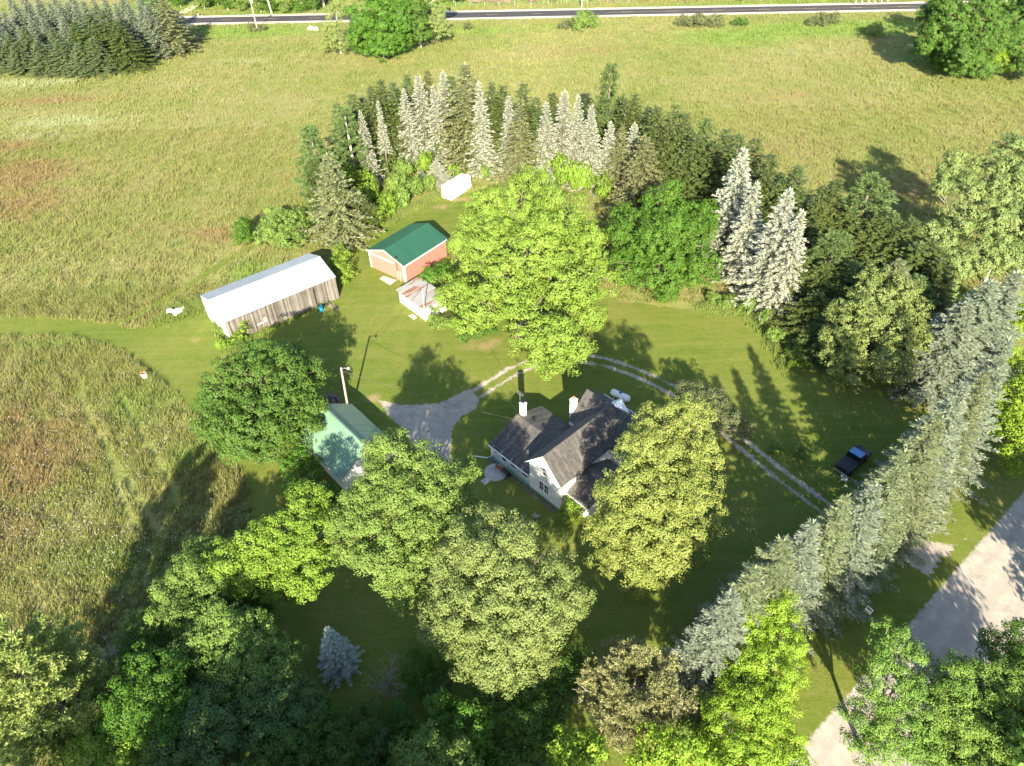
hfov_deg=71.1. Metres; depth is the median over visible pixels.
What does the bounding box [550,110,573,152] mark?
spruce tree
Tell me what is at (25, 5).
spruce tree
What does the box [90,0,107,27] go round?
spruce tree
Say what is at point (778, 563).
spruce tree
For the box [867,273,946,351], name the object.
spruce tree
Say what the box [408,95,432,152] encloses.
spruce tree
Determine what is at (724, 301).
bush
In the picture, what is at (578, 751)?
basswood tree
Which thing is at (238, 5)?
roadside tree
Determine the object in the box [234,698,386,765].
hedgerow tree
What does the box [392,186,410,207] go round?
bush
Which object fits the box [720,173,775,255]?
spruce tree
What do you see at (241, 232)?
round bush
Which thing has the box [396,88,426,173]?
spruce tree
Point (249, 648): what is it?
hedgerow tree
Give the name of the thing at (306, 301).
sliding door
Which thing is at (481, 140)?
spruce tree
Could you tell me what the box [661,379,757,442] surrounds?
crab apple tree
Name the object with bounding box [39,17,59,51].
spruce tree
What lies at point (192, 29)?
spruce tree
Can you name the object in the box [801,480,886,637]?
spruce tree
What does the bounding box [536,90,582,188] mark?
spruce tree
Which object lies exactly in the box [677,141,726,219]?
spruce tree
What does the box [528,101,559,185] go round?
spruce tree
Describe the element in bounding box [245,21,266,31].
roadside bush
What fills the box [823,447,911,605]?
spruce tree
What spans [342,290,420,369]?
overhead wire
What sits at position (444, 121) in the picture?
spruce tree
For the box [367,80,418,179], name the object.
spruce tree
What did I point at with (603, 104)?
spruce tree
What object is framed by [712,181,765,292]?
spruce tree
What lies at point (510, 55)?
meadow grass
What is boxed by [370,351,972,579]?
gravel driveway
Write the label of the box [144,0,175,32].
fir tree
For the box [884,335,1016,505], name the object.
spruce tree
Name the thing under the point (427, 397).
overhead wire
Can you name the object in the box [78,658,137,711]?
hedgerow tree
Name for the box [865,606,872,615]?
yard sign
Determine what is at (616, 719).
deciduous tree
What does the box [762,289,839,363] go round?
spruce tree
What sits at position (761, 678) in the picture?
box elder tree
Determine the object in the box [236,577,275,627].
hedgerow tree
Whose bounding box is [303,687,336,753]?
hedgerow tree
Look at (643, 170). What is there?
spruce tree
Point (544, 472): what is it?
window
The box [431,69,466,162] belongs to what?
spruce tree
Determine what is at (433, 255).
side door
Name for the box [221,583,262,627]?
hedgerow tree
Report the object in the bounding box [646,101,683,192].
spruce tree
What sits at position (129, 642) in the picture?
hedgerow tree
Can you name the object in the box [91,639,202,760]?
hedgerow tree
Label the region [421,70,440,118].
spruce tree
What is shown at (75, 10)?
spruce tree
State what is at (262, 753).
hedgerow tree
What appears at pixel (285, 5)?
roadside tree
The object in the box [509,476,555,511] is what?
stone border
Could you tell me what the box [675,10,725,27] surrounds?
roadside bush
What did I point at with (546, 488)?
window
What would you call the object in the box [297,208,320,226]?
bush
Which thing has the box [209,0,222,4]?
roadside tree
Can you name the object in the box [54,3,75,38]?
spruce tree
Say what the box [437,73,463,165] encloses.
spruce tree
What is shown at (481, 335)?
round bush
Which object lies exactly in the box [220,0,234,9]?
roadside tree
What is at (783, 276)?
spruce tree
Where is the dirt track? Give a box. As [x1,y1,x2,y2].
[179,4,196,13]
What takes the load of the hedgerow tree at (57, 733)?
on the lawn at (826, 421)
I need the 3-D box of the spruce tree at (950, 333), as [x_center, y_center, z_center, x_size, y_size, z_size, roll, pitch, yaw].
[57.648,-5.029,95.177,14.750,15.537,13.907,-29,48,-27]
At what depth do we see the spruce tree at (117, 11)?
216.32 m
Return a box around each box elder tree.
[688,588,817,765]
[833,615,956,765]
[905,648,1023,765]
[975,616,1023,689]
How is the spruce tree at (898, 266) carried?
on the lawn at (826, 421)
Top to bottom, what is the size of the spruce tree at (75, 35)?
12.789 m
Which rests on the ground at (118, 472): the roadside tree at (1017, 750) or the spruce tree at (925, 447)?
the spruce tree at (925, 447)
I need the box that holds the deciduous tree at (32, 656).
[0,610,128,765]
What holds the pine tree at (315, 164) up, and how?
on the ground at (118, 472)
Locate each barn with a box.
[200,253,339,337]
[366,223,447,281]
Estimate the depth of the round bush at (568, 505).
83.56 m
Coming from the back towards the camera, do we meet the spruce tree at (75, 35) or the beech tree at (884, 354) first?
the spruce tree at (75, 35)
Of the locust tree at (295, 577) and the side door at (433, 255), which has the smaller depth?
the locust tree at (295, 577)
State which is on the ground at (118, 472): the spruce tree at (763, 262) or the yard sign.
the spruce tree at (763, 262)
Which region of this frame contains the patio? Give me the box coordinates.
[484,463,506,480]
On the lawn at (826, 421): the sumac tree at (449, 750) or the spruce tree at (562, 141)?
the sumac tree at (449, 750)
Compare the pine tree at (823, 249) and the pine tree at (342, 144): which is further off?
the pine tree at (342, 144)
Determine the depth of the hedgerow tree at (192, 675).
66.01 m
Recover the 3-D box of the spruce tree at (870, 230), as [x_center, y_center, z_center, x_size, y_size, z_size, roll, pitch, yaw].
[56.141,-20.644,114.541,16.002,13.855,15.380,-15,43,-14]
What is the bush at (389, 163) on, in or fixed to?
on the ground at (118, 472)
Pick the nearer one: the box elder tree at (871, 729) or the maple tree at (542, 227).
the box elder tree at (871, 729)
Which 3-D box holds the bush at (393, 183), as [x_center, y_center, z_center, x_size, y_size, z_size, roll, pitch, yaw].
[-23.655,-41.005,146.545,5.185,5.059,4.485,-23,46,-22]
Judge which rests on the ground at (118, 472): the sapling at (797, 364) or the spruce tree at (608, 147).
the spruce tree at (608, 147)
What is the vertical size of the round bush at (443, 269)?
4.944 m
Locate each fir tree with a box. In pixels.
[0,44,15,75]
[1,34,36,67]
[1,43,37,76]
[17,26,48,60]
[23,40,65,79]
[46,27,72,57]
[47,39,78,78]
[63,43,105,83]
[80,37,122,80]
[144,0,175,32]
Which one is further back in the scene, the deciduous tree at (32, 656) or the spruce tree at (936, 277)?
the spruce tree at (936, 277)
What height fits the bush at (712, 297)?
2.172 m
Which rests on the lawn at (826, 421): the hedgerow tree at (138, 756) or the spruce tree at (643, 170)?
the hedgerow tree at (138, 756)
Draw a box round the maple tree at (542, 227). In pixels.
[430,164,624,380]
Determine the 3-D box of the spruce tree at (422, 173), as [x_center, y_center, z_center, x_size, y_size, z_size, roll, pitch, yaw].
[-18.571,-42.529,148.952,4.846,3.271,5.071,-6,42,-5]
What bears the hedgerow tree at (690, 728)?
on the lawn at (826, 421)
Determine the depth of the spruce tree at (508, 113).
145.22 m
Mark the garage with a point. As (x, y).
(337, 447)
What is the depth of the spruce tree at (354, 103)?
146.33 m
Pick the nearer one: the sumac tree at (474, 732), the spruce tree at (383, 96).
the sumac tree at (474, 732)
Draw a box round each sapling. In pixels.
[768,440,784,454]
[786,440,807,459]
[787,354,808,371]
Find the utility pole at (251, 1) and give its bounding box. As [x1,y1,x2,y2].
[250,0,257,30]
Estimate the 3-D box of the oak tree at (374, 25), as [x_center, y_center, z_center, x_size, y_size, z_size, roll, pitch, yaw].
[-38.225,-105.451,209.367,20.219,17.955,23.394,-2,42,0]
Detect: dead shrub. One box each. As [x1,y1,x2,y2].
[91,625,125,664]
[362,649,410,710]
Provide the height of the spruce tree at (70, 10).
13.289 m
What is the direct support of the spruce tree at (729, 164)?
on the ground at (118, 472)
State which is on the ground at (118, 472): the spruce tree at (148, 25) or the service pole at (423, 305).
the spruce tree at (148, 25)
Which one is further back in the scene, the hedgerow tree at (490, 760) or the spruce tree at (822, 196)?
the spruce tree at (822, 196)
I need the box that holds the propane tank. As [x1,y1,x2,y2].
[610,389,630,402]
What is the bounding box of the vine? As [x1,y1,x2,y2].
[230,319,249,343]
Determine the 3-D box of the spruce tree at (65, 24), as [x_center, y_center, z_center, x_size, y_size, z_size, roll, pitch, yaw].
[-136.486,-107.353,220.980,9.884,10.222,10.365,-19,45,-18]
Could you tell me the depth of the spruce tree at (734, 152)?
126.43 m
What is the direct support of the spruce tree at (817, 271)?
on the lawn at (826, 421)
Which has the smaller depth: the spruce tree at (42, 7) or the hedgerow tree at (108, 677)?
the hedgerow tree at (108, 677)
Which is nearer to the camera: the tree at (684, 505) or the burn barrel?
the tree at (684, 505)
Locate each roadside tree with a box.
[170,0,184,6]
[192,0,211,8]
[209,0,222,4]
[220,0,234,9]
[231,0,246,10]
[252,0,267,11]
[261,0,277,11]
[276,0,292,12]
[293,0,309,11]
[306,0,320,10]
[1011,719,1023,765]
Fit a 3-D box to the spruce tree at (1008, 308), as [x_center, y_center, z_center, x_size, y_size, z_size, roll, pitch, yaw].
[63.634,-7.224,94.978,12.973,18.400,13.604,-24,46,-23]
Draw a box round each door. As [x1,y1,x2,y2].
[205,305,213,320]
[296,290,316,313]
[373,255,392,275]
[419,308,423,319]
[432,253,435,263]
[441,187,446,198]
[446,188,450,199]
[502,457,506,466]
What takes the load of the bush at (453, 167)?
on the ground at (118, 472)
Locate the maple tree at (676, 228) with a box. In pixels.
[603,179,725,303]
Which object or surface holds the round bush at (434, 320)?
on the lawn at (826, 421)
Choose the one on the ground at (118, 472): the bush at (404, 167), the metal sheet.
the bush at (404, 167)
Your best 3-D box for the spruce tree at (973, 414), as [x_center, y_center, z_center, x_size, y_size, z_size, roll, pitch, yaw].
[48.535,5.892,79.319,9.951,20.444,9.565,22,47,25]
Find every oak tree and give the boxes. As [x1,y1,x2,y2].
[342,0,412,62]
[908,0,1017,80]
[994,0,1023,81]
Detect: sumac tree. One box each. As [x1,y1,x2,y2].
[394,719,484,765]
[409,686,496,765]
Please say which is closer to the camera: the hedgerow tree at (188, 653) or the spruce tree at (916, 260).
the hedgerow tree at (188, 653)
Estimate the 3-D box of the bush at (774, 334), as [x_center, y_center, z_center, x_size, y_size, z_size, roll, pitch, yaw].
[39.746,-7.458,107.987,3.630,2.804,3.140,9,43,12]
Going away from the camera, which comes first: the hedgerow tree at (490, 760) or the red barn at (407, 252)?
the hedgerow tree at (490, 760)
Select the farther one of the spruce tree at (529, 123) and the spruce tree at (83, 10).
the spruce tree at (83, 10)
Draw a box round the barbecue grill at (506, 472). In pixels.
[502,467,511,476]
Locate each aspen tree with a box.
[913,146,1015,304]
[975,129,1023,283]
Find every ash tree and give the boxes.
[320,426,482,617]
[412,501,597,707]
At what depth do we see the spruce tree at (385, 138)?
146.10 m
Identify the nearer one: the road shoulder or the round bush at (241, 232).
the round bush at (241, 232)
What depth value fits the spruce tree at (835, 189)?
114.70 m
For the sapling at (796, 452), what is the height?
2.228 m
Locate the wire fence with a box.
[455,0,628,5]
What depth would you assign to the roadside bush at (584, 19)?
225.84 m
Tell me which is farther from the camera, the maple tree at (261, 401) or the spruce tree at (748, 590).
the maple tree at (261, 401)
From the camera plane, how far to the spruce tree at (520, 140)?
142.81 m
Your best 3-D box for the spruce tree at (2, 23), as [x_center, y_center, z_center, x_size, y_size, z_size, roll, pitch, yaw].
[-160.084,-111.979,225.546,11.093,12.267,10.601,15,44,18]
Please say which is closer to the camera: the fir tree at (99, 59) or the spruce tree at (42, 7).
the fir tree at (99, 59)
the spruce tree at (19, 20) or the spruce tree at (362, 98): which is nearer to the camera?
the spruce tree at (362, 98)
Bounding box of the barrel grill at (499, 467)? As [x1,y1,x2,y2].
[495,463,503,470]
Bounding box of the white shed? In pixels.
[396,276,446,319]
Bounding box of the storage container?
[441,173,470,199]
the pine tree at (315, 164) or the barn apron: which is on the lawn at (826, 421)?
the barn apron
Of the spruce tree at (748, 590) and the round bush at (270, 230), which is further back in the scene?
the round bush at (270, 230)
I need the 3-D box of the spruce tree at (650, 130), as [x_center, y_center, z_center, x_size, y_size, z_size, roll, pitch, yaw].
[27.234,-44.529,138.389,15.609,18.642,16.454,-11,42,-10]
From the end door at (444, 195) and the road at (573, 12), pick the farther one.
the road at (573, 12)
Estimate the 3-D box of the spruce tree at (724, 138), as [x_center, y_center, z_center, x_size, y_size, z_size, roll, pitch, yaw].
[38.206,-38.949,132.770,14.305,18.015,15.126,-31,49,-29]
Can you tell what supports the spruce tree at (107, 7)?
on the ground at (118, 472)
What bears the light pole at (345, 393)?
on the lawn at (826, 421)
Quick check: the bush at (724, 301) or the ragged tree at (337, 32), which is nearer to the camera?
the bush at (724, 301)
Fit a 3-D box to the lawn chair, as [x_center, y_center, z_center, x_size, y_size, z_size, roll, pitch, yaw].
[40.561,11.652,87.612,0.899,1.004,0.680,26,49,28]
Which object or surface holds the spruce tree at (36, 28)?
on the ground at (118, 472)
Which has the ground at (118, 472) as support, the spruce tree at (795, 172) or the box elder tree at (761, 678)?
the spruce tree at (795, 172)
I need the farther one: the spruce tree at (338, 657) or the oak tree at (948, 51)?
the oak tree at (948, 51)
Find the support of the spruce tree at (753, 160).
on the ground at (118, 472)
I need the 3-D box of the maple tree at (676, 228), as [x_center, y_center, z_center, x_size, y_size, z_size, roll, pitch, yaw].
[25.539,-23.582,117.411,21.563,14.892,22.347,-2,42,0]
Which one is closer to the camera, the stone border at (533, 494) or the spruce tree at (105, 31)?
the stone border at (533, 494)
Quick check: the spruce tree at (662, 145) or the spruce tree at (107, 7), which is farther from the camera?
the spruce tree at (107, 7)
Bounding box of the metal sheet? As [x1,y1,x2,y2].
[172,308,182,316]
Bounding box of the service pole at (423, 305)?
[422,288,425,321]
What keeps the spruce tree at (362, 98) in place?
on the ground at (118, 472)
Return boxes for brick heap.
[324,302,337,309]
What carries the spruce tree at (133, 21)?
on the ground at (118, 472)
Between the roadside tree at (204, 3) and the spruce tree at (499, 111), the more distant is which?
the roadside tree at (204, 3)
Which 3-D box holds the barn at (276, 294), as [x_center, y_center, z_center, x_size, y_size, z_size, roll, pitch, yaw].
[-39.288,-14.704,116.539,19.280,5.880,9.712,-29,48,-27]
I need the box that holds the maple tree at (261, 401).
[188,338,330,466]
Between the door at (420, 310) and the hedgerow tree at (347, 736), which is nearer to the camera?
the hedgerow tree at (347, 736)
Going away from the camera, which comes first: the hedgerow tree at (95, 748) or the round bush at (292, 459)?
the hedgerow tree at (95, 748)
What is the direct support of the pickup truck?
on the lawn at (826, 421)
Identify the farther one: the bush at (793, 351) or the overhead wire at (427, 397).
the bush at (793, 351)
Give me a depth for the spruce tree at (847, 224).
114.21 m
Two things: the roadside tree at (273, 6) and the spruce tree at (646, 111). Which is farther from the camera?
the roadside tree at (273, 6)
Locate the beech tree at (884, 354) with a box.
[810,257,936,393]
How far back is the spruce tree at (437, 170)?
148.26 m
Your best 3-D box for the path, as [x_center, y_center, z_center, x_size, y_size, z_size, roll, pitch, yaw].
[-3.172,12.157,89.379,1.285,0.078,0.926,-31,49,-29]
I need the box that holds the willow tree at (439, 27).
[423,3,452,44]
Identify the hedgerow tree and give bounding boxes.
[40,691,112,756]
[53,692,172,765]
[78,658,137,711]
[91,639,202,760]
[105,624,163,692]
[110,533,236,652]
[129,724,201,765]
[130,623,184,669]
[139,669,262,765]
[157,635,215,693]
[166,598,310,711]
[170,663,211,712]
[208,672,266,740]
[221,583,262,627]
[221,670,331,760]
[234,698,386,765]
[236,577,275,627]
[259,712,312,765]
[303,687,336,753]
[319,735,373,765]
[356,721,396,765]
[379,697,419,750]
[382,731,428,765]
[425,675,463,716]
[462,728,511,765]
[488,735,544,765]
[525,727,559,765]
[675,717,721,765]
[702,733,742,765]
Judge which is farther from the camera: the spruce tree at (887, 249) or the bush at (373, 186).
the bush at (373, 186)
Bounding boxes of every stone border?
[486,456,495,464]
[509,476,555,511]
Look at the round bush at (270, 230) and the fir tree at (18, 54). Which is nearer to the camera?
the round bush at (270, 230)
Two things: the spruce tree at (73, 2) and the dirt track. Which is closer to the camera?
the spruce tree at (73, 2)
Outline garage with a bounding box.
[299,403,394,490]
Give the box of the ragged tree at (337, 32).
[318,0,352,53]
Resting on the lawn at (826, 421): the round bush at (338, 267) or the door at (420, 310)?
the round bush at (338, 267)
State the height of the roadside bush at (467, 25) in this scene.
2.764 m
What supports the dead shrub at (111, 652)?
on the lawn at (826, 421)
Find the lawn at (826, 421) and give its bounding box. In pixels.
[0,185,1023,765]
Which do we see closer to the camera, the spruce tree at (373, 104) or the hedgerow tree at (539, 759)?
the hedgerow tree at (539, 759)
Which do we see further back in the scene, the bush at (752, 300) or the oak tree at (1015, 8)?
the oak tree at (1015, 8)
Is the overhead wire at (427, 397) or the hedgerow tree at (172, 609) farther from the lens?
the overhead wire at (427, 397)
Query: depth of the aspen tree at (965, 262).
108.67 m
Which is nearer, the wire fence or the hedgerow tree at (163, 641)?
the hedgerow tree at (163, 641)
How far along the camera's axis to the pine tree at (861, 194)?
112.23 m
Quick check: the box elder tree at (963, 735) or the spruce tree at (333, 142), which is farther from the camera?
the spruce tree at (333, 142)
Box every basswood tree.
[543,722,607,765]
[621,721,720,765]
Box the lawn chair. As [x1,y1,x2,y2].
[839,474,848,483]
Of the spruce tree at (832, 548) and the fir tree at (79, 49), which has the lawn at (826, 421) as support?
the spruce tree at (832, 548)
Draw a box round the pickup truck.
[833,444,871,476]
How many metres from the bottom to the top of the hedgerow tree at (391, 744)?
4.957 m
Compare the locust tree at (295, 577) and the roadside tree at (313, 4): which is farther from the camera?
the roadside tree at (313, 4)
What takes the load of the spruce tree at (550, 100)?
on the ground at (118, 472)
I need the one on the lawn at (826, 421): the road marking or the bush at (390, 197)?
the bush at (390, 197)
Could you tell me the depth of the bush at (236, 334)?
110.33 m
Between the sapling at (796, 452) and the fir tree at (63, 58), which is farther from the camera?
the fir tree at (63, 58)
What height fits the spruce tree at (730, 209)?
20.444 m
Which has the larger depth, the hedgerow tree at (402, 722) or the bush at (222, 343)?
the bush at (222, 343)
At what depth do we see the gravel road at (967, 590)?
74.50 m
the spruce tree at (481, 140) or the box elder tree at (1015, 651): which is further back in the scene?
the spruce tree at (481, 140)
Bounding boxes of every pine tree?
[292,123,349,203]
[298,156,332,216]
[329,105,379,181]
[344,187,382,235]
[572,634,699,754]
[586,62,627,154]
[796,229,864,312]
[831,171,898,277]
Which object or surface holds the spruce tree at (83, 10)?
on the ground at (118, 472)
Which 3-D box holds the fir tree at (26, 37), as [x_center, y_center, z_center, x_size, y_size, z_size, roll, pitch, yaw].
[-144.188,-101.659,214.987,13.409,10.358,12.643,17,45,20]
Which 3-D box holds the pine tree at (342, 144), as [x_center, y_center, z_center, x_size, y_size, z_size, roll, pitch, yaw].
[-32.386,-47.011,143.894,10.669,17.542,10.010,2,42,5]
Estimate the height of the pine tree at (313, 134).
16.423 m
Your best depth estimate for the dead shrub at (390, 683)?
69.28 m
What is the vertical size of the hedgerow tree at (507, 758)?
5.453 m
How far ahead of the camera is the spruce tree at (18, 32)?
219.49 m
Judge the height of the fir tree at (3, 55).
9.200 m
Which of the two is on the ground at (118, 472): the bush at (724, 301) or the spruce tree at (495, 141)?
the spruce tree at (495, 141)
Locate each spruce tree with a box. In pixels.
[0,11,30,43]
[0,15,11,34]
[0,28,18,51]
[5,0,26,30]
[11,4,37,44]
[14,27,39,51]
[19,0,37,33]
[23,1,41,39]
[27,14,48,45]
[32,0,57,31]
[34,4,61,42]
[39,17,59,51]
[46,2,63,40]
[50,0,69,25]
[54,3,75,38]
[58,17,76,46]
[63,0,80,42]
[66,0,90,26]
[66,20,91,70]
[71,5,92,37]
[76,12,114,62]
[80,0,101,36]
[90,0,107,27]
[91,9,153,72]
[100,0,125,31]
[105,21,161,75]
[112,2,136,39]
[112,31,159,73]
[118,0,137,29]
[124,3,147,49]
[134,0,152,31]
[136,4,165,57]
[138,2,183,61]
[148,0,202,58]
[162,9,210,47]
[299,152,387,260]
[317,626,364,690]
[319,102,378,173]
[344,91,385,175]
[355,111,384,186]
[356,96,377,152]
[358,85,408,177]
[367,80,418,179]
[376,99,392,177]
[386,79,431,172]
[391,90,419,152]
[396,74,428,159]
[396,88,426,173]
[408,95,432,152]
[409,75,445,171]
[414,95,452,165]
[418,170,426,177]
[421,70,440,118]
[425,85,453,167]
[426,160,452,187]
[428,61,500,183]
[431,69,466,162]
[434,94,474,170]
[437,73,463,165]
[464,82,498,180]
[467,80,505,175]
[470,83,518,181]
[471,96,503,175]
[491,103,540,191]
[493,95,518,182]
[496,83,539,180]
[497,102,521,174]
[508,95,560,187]
[510,107,540,174]
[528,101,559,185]
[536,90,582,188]
[543,92,571,148]
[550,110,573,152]
[557,94,590,191]
[569,109,596,157]
[572,105,602,197]
[587,121,619,196]
[588,96,615,169]
[596,95,625,164]
[597,125,632,201]
[599,97,639,186]
[600,134,665,221]
[612,93,644,186]
[613,105,668,205]
[615,122,640,190]
[624,105,658,161]
[627,121,679,211]
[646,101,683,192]
[653,111,698,199]
[656,131,710,213]
[663,147,683,204]
[663,587,753,732]
[667,115,718,205]
[674,561,776,712]
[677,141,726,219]
[686,126,737,203]
[692,155,748,231]
[695,533,809,693]
[696,146,757,269]
[698,132,747,222]
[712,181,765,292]
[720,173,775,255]
[725,186,806,319]
[729,136,765,197]
[742,152,782,204]
[751,254,811,325]
[752,195,792,273]
[754,164,812,253]
[754,209,808,327]
[755,177,797,255]
[760,517,827,661]
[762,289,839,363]
[770,260,847,326]
[777,312,859,377]
[786,199,832,268]
[788,183,837,251]
[793,176,850,267]
[796,493,855,641]
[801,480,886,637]
[817,203,868,285]
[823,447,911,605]
[824,413,948,570]
[831,212,889,298]
[837,257,915,357]
[839,209,902,282]
[846,228,910,298]
[847,380,973,543]
[848,216,926,284]
[861,240,940,309]
[866,237,954,306]
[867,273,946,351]
[880,298,981,412]
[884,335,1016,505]
[893,278,1006,405]
[905,255,964,339]
[908,368,993,528]
[949,269,1023,410]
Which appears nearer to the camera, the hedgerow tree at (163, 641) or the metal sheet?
the hedgerow tree at (163, 641)
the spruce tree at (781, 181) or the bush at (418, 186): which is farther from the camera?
the bush at (418, 186)
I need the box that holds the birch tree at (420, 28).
[397,0,450,48]
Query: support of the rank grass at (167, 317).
on the lawn at (826, 421)
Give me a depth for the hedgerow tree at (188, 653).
67.75 m
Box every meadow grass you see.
[0,0,1023,141]
[0,281,252,765]
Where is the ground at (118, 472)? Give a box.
[0,0,1023,765]
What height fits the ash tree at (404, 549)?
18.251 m
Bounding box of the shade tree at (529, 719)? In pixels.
[464,639,593,765]
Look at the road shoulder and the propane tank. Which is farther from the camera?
the road shoulder
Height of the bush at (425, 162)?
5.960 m
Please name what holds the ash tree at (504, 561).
on the lawn at (826, 421)
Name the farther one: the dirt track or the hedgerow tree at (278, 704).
the dirt track
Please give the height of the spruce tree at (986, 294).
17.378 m
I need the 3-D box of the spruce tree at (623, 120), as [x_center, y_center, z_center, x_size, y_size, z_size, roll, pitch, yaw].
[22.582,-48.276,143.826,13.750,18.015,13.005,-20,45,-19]
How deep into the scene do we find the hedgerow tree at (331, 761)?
60.80 m
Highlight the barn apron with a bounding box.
[380,276,395,284]
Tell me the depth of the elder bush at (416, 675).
67.91 m
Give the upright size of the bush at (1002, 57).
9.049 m
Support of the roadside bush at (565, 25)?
on the ground at (118, 472)
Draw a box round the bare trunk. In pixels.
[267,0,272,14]
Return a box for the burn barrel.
[140,371,146,378]
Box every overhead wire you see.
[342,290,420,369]
[343,371,511,418]
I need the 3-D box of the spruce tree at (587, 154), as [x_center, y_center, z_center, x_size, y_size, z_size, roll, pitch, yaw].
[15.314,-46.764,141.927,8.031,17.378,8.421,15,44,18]
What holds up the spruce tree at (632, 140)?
on the ground at (118, 472)
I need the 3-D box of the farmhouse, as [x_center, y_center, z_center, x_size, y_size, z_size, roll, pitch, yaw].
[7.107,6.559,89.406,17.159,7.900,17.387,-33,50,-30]
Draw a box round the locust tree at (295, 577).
[193,477,348,618]
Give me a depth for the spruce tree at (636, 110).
140.35 m
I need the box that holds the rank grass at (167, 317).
[150,191,812,379]
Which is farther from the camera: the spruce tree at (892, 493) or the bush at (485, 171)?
the bush at (485, 171)
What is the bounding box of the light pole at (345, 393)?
[340,367,349,403]
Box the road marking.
[183,4,1002,20]
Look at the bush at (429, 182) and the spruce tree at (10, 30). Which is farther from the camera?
the spruce tree at (10, 30)
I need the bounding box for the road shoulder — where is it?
[7,0,1014,24]
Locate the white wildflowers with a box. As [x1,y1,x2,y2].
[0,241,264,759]
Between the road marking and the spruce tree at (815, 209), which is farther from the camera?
the road marking
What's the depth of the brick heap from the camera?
117.95 m
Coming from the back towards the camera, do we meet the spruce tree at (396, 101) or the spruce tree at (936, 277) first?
the spruce tree at (396, 101)
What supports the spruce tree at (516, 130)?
on the ground at (118, 472)
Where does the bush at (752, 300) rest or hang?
on the lawn at (826, 421)
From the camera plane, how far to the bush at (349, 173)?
142.59 m
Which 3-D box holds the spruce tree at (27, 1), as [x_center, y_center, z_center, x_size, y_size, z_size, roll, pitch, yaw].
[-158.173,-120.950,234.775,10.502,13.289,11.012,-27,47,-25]
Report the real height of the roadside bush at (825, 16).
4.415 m
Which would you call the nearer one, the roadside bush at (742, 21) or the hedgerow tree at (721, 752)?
the hedgerow tree at (721, 752)
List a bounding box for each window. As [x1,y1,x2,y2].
[539,480,543,491]
[542,467,547,477]
[544,483,548,495]
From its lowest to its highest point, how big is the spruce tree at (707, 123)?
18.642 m
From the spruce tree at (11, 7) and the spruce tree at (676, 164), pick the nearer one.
the spruce tree at (676, 164)
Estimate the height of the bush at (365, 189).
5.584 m
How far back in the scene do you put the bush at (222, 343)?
109.02 m
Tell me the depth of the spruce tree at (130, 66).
208.87 m
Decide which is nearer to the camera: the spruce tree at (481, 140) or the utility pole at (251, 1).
the spruce tree at (481, 140)
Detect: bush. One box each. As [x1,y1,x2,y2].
[212,321,218,331]
[214,335,232,349]
[216,327,226,336]
[229,214,257,245]
[229,330,248,345]
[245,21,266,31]
[252,205,309,249]
[277,437,340,510]
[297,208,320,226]
[326,243,359,285]
[340,164,362,190]
[353,167,380,201]
[356,212,376,233]
[357,183,379,207]
[366,204,391,225]
[375,150,396,173]
[375,190,399,215]
[383,171,407,193]
[388,647,452,702]
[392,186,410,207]
[394,156,414,179]
[404,174,424,197]
[413,150,433,172]
[417,259,457,285]
[421,174,437,191]
[427,306,450,329]
[447,164,461,175]
[455,320,496,343]
[463,21,471,29]
[478,163,491,179]
[534,148,561,181]
[550,151,577,190]
[556,494,583,523]
[558,16,574,29]
[567,159,594,190]
[570,8,601,31]
[591,168,612,198]
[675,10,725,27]
[705,291,721,303]
[716,292,736,309]
[732,17,748,25]
[736,297,757,314]
[752,307,771,324]
[763,325,788,343]
[780,344,800,358]
[804,9,841,26]
[865,20,886,36]
[977,41,1014,76]
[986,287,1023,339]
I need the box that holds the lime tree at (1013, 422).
[985,345,1023,477]
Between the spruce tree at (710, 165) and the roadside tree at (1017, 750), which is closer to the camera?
the roadside tree at (1017, 750)
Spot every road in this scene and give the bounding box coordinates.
[0,2,1019,26]
[770,468,1023,765]
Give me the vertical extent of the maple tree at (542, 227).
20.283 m
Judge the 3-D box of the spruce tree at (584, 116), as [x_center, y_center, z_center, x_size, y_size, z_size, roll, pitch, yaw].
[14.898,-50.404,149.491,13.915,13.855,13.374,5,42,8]
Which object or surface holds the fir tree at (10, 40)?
on the ground at (118, 472)
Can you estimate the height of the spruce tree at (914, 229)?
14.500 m
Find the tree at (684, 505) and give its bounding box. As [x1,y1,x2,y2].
[578,392,735,601]
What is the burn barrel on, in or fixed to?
on the lawn at (826, 421)
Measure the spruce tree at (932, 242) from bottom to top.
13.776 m
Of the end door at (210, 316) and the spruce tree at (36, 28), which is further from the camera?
the spruce tree at (36, 28)
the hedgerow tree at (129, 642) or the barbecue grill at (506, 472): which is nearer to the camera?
the hedgerow tree at (129, 642)
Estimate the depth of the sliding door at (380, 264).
124.45 m
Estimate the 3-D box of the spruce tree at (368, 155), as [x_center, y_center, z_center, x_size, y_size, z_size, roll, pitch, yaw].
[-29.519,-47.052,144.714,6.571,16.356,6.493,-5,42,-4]
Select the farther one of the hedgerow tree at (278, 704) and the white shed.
the white shed
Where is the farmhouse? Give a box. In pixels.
[474,389,645,516]
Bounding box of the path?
[481,477,490,484]
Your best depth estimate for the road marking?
240.25 m

